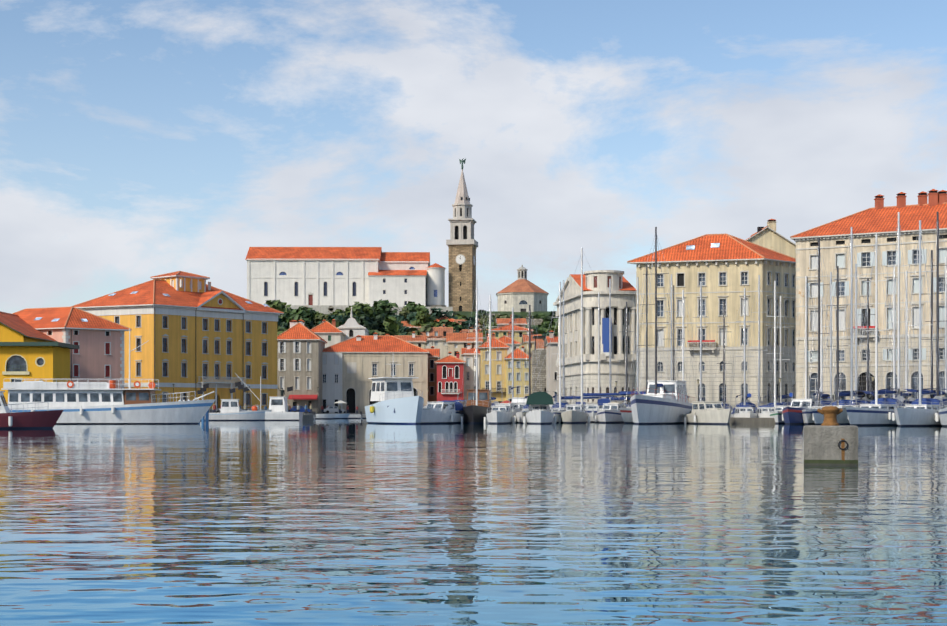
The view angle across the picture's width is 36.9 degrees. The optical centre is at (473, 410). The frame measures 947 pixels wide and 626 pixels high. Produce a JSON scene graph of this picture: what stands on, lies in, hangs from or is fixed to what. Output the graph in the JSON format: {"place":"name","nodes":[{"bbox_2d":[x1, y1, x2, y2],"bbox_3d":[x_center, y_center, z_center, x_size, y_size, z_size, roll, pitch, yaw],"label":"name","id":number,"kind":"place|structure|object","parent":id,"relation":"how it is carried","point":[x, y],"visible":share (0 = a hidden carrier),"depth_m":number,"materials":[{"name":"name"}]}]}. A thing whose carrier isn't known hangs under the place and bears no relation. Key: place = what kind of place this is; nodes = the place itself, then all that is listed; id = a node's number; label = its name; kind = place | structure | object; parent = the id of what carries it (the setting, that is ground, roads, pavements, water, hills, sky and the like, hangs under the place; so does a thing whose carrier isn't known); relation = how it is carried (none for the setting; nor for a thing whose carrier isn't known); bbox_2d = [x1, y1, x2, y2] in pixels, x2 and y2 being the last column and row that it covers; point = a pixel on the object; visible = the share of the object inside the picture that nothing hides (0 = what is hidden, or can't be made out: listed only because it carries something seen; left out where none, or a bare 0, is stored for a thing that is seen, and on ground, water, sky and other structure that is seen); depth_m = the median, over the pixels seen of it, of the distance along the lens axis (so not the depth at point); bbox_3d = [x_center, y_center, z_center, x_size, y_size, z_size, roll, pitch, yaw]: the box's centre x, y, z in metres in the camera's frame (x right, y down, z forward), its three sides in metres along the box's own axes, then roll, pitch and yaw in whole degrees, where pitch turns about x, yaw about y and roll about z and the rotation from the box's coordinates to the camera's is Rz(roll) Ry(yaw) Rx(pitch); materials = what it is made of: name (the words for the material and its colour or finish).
{"place":"outdoors","nodes":[
{"label":"outdoors","id":0,"kind":"place"},
{"bbox_2d":[0,418,946,625],"bbox_3d":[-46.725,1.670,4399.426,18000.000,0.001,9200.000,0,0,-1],"label":"sea water","id":1,"kind":"structure","parent":0,"point":[339,522],"depth_m":20.55,"materials":[{"name":"blue liquid"}]},
{"bbox_2d":[0,391,62,428],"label":"boat","id":2,"kind":"object","parent":1,"relation":"on","point":[35,419],"visible":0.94,"depth_m":126.74,"materials":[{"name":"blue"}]},
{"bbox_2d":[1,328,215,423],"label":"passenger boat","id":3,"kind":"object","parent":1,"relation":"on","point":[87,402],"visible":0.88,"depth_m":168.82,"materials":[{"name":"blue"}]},
{"bbox_2d":[179,399,208,420],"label":"mooring poles","id":4,"kind":"object","parent":1,"relation":"on","point":[205,417],"visible":0.21,"depth_m":212.20,"materials":[{"name":"blue"}]},
{"bbox_2d":[197,384,271,420],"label":"boat","id":5,"kind":"object","parent":1,"relation":"in","point":[230,409],"visible":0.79,"depth_m":224.11,"materials":[{"name":"white"}]},
{"bbox_2d":[219,373,302,420],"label":"fishing boat","id":6,"kind":"object","parent":1,"relation":"on","point":[278,406],"visible":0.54,"depth_m":225.98,"materials":[{"name":"white"}]},
{"bbox_2d":[315,414,335,418],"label":"open boat","id":7,"kind":"object","parent":1,"relation":"on","point":[325,416],"visible":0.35,"depth_m":266.65,"materials":[{"name":"white plastic"}]},
{"bbox_2d":[312,411,349,418],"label":"open boat","id":8,"kind":"object","parent":1,"relation":"on","point":[341,416],"visible":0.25,"depth_m":275.01,"materials":[{"name":"blue"}]},
{"bbox_2d":[347,411,361,418],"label":"open boat","id":9,"kind":"object","parent":1,"relation":"on","point":[354,416],"visible":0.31,"depth_m":280.21,"materials":[{"name":"white plastic"}]},
{"bbox_2d":[365,364,423,423],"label":"blue fishing boat","id":10,"kind":"object","parent":1,"relation":"on","point":[400,403],"visible":0.85,"depth_m":174.06,"materials":[{"name":"blue"}]},
{"bbox_2d":[420,400,463,423],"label":"motorboat","id":11,"kind":"object","parent":1,"relation":"on","point":[441,412],"visible":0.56,"depth_m":176.13,"materials":[{"name":"white"}]},
{"bbox_2d":[453,400,466,413],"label":"boat","id":12,"kind":"object","parent":1,"relation":"on","point":[464,402],"visible":0.04,"depth_m":190.21,"materials":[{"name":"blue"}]},
{"bbox_2d":[459,280,494,422],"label":"sailboat","id":13,"kind":"object","parent":1,"relation":"in","point":[477,406],"visible":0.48,"depth_m":184.80,"materials":[{"name":"brown"}]},
{"bbox_2d":[478,295,502,405],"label":"sailboat","id":14,"kind":"object","parent":1,"relation":"on","point":[489,333],"visible":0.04,"depth_m":194.62,"materials":[{"name":"white"}]},
{"bbox_2d":[484,406,514,423],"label":"cruiser","id":15,"kind":"object","parent":1,"relation":"on","point":[499,415],"visible":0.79,"depth_m":174.89,"materials":[{"name":"white plastic"}]},
{"bbox_2d":[490,403,515,422],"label":"cabin cruiser","id":16,"kind":"object","parent":1,"relation":"on","point":[511,406],"visible":0.12,"depth_m":186.87,"materials":[{"name":"white plastic"}]},
{"bbox_2d":[501,307,523,402],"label":"sailboat","id":17,"kind":"object","parent":1,"relation":"on","point":[512,343],"visible":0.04,"depth_m":198.70,"materials":[{"name":"white"}]},
{"bbox_2d":[510,387,531,422],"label":"cabin cruiser","id":18,"kind":"object","parent":1,"relation":"on","point":[521,401],"visible":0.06,"depth_m":192.65,"materials":[{"name":"white"}]},
{"bbox_2d":[514,305,541,422],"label":"sailboat","id":19,"kind":"object","parent":1,"relation":"on","point":[519,417],"visible":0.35,"depth_m":184.70,"materials":[{"name":"white"}]},
{"bbox_2d":[523,391,555,423],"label":"boat","id":20,"kind":"object","parent":1,"relation":"in","point":[539,410],"visible":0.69,"depth_m":173.60,"materials":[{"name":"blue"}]},
{"bbox_2d":[547,282,575,422],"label":"sailboat","id":21,"kind":"object","parent":1,"relation":"on","point":[556,409],"visible":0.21,"depth_m":190.64,"materials":[{"name":"white"}]},
{"bbox_2d":[526,280,616,403],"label":"sailboat","id":22,"kind":"object","parent":1,"relation":"on","point":[571,398],"visible":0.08,"depth_m":203.82,"materials":[{"name":"white metal"}]},
{"bbox_2d":[558,405,589,422],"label":"cruiser","id":23,"kind":"object","parent":1,"relation":"on","point":[574,414],"visible":0.9,"depth_m":183.01,"materials":[{"name":"white plastic"}]},
{"bbox_2d":[532,248,645,421],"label":"sailboat","id":24,"kind":"object","parent":1,"relation":"on","point":[591,409],"visible":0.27,"depth_m":195.59,"materials":[{"name":"white"}]},
{"bbox_2d":[567,292,636,401],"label":"sailboat","id":25,"kind":"object","parent":1,"relation":"on","point":[599,375],"visible":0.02,"depth_m":214.01,"materials":[{"name":"white metal"}]},
{"bbox_2d":[595,402,625,422],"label":"cruiser","id":26,"kind":"object","parent":1,"relation":"on","point":[609,413],"visible":0.67,"depth_m":186.55,"materials":[{"name":"white"}]},
{"bbox_2d":[575,279,649,406],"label":"sailboat","id":27,"kind":"object","parent":1,"relation":"on","point":[610,381],"visible":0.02,"depth_m":207.99,"materials":[{"name":"white metal"}]},
{"bbox_2d":[615,302,636,403],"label":"sailboat","id":28,"kind":"object","parent":1,"relation":"on","point":[627,373],"visible":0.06,"depth_m":206.81,"materials":[{"name":"blue"}]},
{"bbox_2d":[623,277,650,406],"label":"sailboat","id":29,"kind":"object","parent":1,"relation":"on","point":[637,313],"visible":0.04,"depth_m":198.73,"materials":[{"name":"white metal"}]},
{"bbox_2d":[619,265,668,422],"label":"sailboat","id":30,"kind":"object","parent":1,"relation":"on","point":[626,413],"visible":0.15,"depth_m":184.71,"materials":[{"name":"white"}]},
{"bbox_2d":[630,227,694,423],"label":"sailboat","id":31,"kind":"object","parent":1,"relation":"on","point":[664,402],"visible":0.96,"depth_m":175.47,"materials":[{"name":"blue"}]},
{"bbox_2d":[659,274,689,397],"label":"sailboat","id":32,"kind":"object","parent":1,"relation":"on","point":[671,287],"visible":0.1,"depth_m":201.79,"materials":[{"name":"white metal"}]},
{"bbox_2d":[671,290,696,402],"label":"sailboat","id":33,"kind":"object","parent":1,"relation":"on","point":[683,325],"visible":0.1,"depth_m":194.84,"materials":[{"name":"white metal"}]},
{"bbox_2d":[688,282,713,400],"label":"sailboat","id":34,"kind":"object","parent":1,"relation":"on","point":[701,377],"visible":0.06,"depth_m":196.92,"materials":[{"name":"white metal"}]},
{"bbox_2d":[682,401,731,423],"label":"motorboat","id":35,"kind":"object","parent":1,"relation":"on","point":[709,412],"visible":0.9,"depth_m":169.92,"materials":[{"name":"white plastic"}]},
{"bbox_2d":[712,302,736,409],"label":"sailboat","id":36,"kind":"object","parent":1,"relation":"on","point":[725,404],"visible":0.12,"depth_m":197.01,"materials":[{"name":"white"}]},
{"bbox_2d":[731,405,756,417],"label":"pontoon boat","id":37,"kind":"object","parent":1,"relation":"on","point":[743,411],"visible":0.58,"depth_m":180.11,"materials":[{"name":"white"}]},
{"bbox_2d":[730,288,759,415],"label":"sailboat","id":38,"kind":"object","parent":1,"relation":"on","point":[747,402],"visible":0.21,"depth_m":192.91,"materials":[{"name":"white"}]},
{"bbox_2d":[746,275,772,408],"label":"sailboat","id":39,"kind":"object","parent":1,"relation":"on","point":[757,404],"visible":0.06,"depth_m":194.97,"materials":[{"name":"white metal"}]},
{"bbox_2d":[754,405,775,417],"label":"pontoon boat","id":40,"kind":"object","parent":1,"relation":"on","point":[763,411],"visible":0.27,"depth_m":179.93,"materials":[{"name":"white"}]},
{"bbox_2d":[760,281,789,406],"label":"sailboat","id":41,"kind":"object","parent":1,"relation":"on","point":[775,403],"visible":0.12,"depth_m":188.97,"materials":[{"name":"white metal"}]},
{"bbox_2d":[765,296,794,405],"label":"sailboat","id":42,"kind":"object","parent":1,"relation":"on","point":[781,397],"visible":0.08,"depth_m":199.02,"materials":[{"name":"white"}]},
{"bbox_2d":[770,406,789,423],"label":"cruiser","id":43,"kind":"object","parent":1,"relation":"on","point":[776,415],"visible":0.38,"depth_m":174.23,"materials":[{"name":"white plastic"}]},
{"bbox_2d":[782,399,822,423],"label":"motorboat","id":44,"kind":"object","parent":1,"relation":"on","point":[792,414],"visible":0.4,"depth_m":167.43,"materials":[{"name":"blue"}]},
{"bbox_2d":[792,276,817,398],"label":"sailboat","id":45,"kind":"object","parent":1,"relation":"on","point":[805,345],"visible":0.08,"depth_m":189.03,"materials":[{"name":"white metal"}]},
{"bbox_2d":[807,294,835,400],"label":"sailboat","id":46,"kind":"object","parent":1,"relation":"on","point":[821,354],"visible":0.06,"depth_m":177.13,"materials":[{"name":"white"}]},
{"bbox_2d":[802,238,844,423],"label":"sailboat","id":47,"kind":"object","parent":1,"relation":"on","point":[807,414],"visible":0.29,"depth_m":170.95,"materials":[{"name":"white metal"}]},
{"bbox_2d":[804,406,857,465],"bbox_3d":[10.952,1.171,43.541,1.597,2.597,1.645,0,0,14],"label":"mooring bollard","id":48,"kind":"object","parent":1,"relation":"in","point":[830,440],"visible":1,"depth_m":42.82,"materials":[{"name":"grey concrete"}]},
{"bbox_2d":[817,272,844,401],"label":"sailboat","id":49,"kind":"object","parent":1,"relation":"on","point":[831,324],"visible":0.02,"depth_m":183.07,"materials":[{"name":"white metal"}]},
{"bbox_2d":[811,266,873,424],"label":"sailboat","id":50,"kind":"object","parent":1,"relation":"on","point":[818,418],"visible":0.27,"depth_m":165.03,"materials":[{"name":"blue"}]},
{"bbox_2d":[830,227,874,424],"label":"sailboat","id":51,"kind":"object","parent":1,"relation":"on","point":[842,418],"visible":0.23,"depth_m":166.92,"materials":[{"name":"white metal"}]},
{"bbox_2d":[840,264,874,399],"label":"sailboat","id":52,"kind":"object","parent":1,"relation":"on","point":[855,309],"visible":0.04,"depth_m":174.05,"materials":[{"name":"white metal"}]},
{"bbox_2d":[853,278,882,401],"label":"sailboat","id":53,"kind":"object","parent":1,"relation":"on","point":[868,379],"visible":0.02,"depth_m":179.03,"materials":[{"name":"white metal"}]},
{"bbox_2d":[846,233,916,425],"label":"sailboat","id":54,"kind":"object","parent":1,"relation":"on","point":[876,411],"visible":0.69,"depth_m":156.22,"materials":[{"name":"white"}]},
{"bbox_2d":[878,267,911,398],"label":"sailboat","id":55,"kind":"object","parent":1,"relation":"on","point":[893,327],"visible":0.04,"depth_m":170.13,"materials":[{"name":"white metal"}]},
{"bbox_2d":[881,212,922,406],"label":"sailboat","id":56,"kind":"object","parent":1,"relation":"on","point":[910,400],"visible":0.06,"depth_m":163.10,"materials":[{"name":"white"}]},
{"bbox_2d":[891,271,921,399],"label":"sailboat","id":57,"kind":"object","parent":1,"relation":"on","point":[905,349],"visible":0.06,"depth_m":175.12,"materials":[{"name":"white metal"}]},
{"bbox_2d":[892,220,946,425],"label":"sailboat","id":58,"kind":"object","parent":1,"relation":"on","point":[920,411],"visible":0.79,"depth_m":150.32,"materials":[{"name":"white plastic"}]},
{"bbox_2d":[914,250,946,398],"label":"sailboat","id":59,"kind":"object","parent":1,"relation":"on","point":[931,299],"visible":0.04,"depth_m":165.11,"materials":[{"name":"grey"}]},
{"bbox_2d":[917,212,946,408],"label":"sailboat","id":60,"kind":"object","parent":1,"relation":"on","point":[938,393],"visible":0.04,"depth_m":158.98,"materials":[{"name":"grey"}]},
{"bbox_2d":[927,257,946,396],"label":"sailboat","id":61,"kind":"object","parent":1,"relation":"on","point":[945,267],"visible":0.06,"depth_m":171.19,"materials":[{"name":"white"}]},
{"bbox_2d":[935,312,946,426],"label":"sailboat","id":62,"kind":"object","parent":1,"relation":"on","point":[941,415],"visible":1,"depth_m":145.14,"materials":[{"name":"white"}]},
{"bbox_2d":[0,0,946,313],"label":"sky","id":63,"kind":"structure","parent":0,"point":[140,140],"materials":[{"name":"blue"}]},
{"bbox_2d":[453,311,550,327],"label":"hill terrain","id":64,"kind":"structure","parent":0,"point":[469,314],"depth_m":421.06,"materials":[{"name":"green plant"}]},
{"bbox_2d":[245,247,445,306],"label":"church","id":65,"kind":"structure","parent":64,"relation":"on","point":[322,276],"depth_m":431.16,"materials":[{"name":"white paint"}]},
{"bbox_2d":[265,299,557,343],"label":"hill trees","id":66,"kind":"object","parent":64,"relation":"on","point":[380,317],"visible":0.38,"depth_m":385.05,"materials":[{"name":"green plant"}]},
{"bbox_2d":[291,305,542,324],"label":"hill stone walls","id":67,"kind":"structure","parent":64,"relation":"on","point":[328,310],"depth_m":418.03,"materials":[{"name":"grey stone"}]},
{"bbox_2d":[446,158,477,310],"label":"campanile","id":68,"kind":"structure","parent":64,"relation":"on","point":[462,243],"depth_m":434.37,"materials":[{"name":"stone"}]},
{"bbox_2d":[496,265,548,311],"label":"baptistery","id":69,"kind":"structure","parent":64,"relation":"on","point":[522,293],"depth_m":423.56,"materials":[{"name":"paint"}]},
{"bbox_2d":[302,413,775,423],"bbox_3d":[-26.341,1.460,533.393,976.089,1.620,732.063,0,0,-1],"label":"quay land","id":70,"kind":"structure","parent":0,"point":[309,416],"depth_m":174.57,"materials":[{"name":"stone"}]},
{"bbox_2d":[0,311,78,403],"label":"building","id":71,"kind":"structure","parent":70,"relation":"on","point":[28,352],"depth_m":204.26,"materials":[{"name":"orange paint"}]},
{"bbox_2d":[12,306,131,388],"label":"pink house","id":72,"kind":"structure","parent":70,"relation":"on","point":[97,355],"depth_m":230.18,"materials":[{"name":"paint"}]},
{"bbox_2d":[70,271,283,412],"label":"building","id":73,"kind":"structure","parent":70,"relation":"on","point":[196,332],"depth_m":257.29,"materials":[{"name":"paint"}]},
{"bbox_2d":[277,307,558,412],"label":"town houses","id":74,"kind":"structure","parent":70,"relation":"on","point":[347,359],"depth_m":303.98,"materials":[{"name":"grey paint"}]},
{"bbox_2d":[172,376,874,413],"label":"quay","id":75,"kind":"structure","parent":70,"relation":"on","point":[305,410],"depth_m":267.94,"materials":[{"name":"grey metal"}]},
{"bbox_2d":[553,270,635,403],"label":"building","id":76,"kind":"structure","parent":70,"relation":"on","point":[624,289],"depth_m":226.40,"materials":[{"name":"stone"}]},
{"bbox_2d":[627,219,795,407],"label":"cream palace","id":77,"kind":"object","parent":70,"relation":"on","point":[727,269],"visible":0.77,"depth_m":212.39,"materials":[{"name":"beige paint"}]},
{"bbox_2d":[790,189,946,401],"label":"palace","id":78,"kind":"structure","parent":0,"point":[880,219],"depth_m":185.88,"materials":[{"name":"stone"}]}
]}

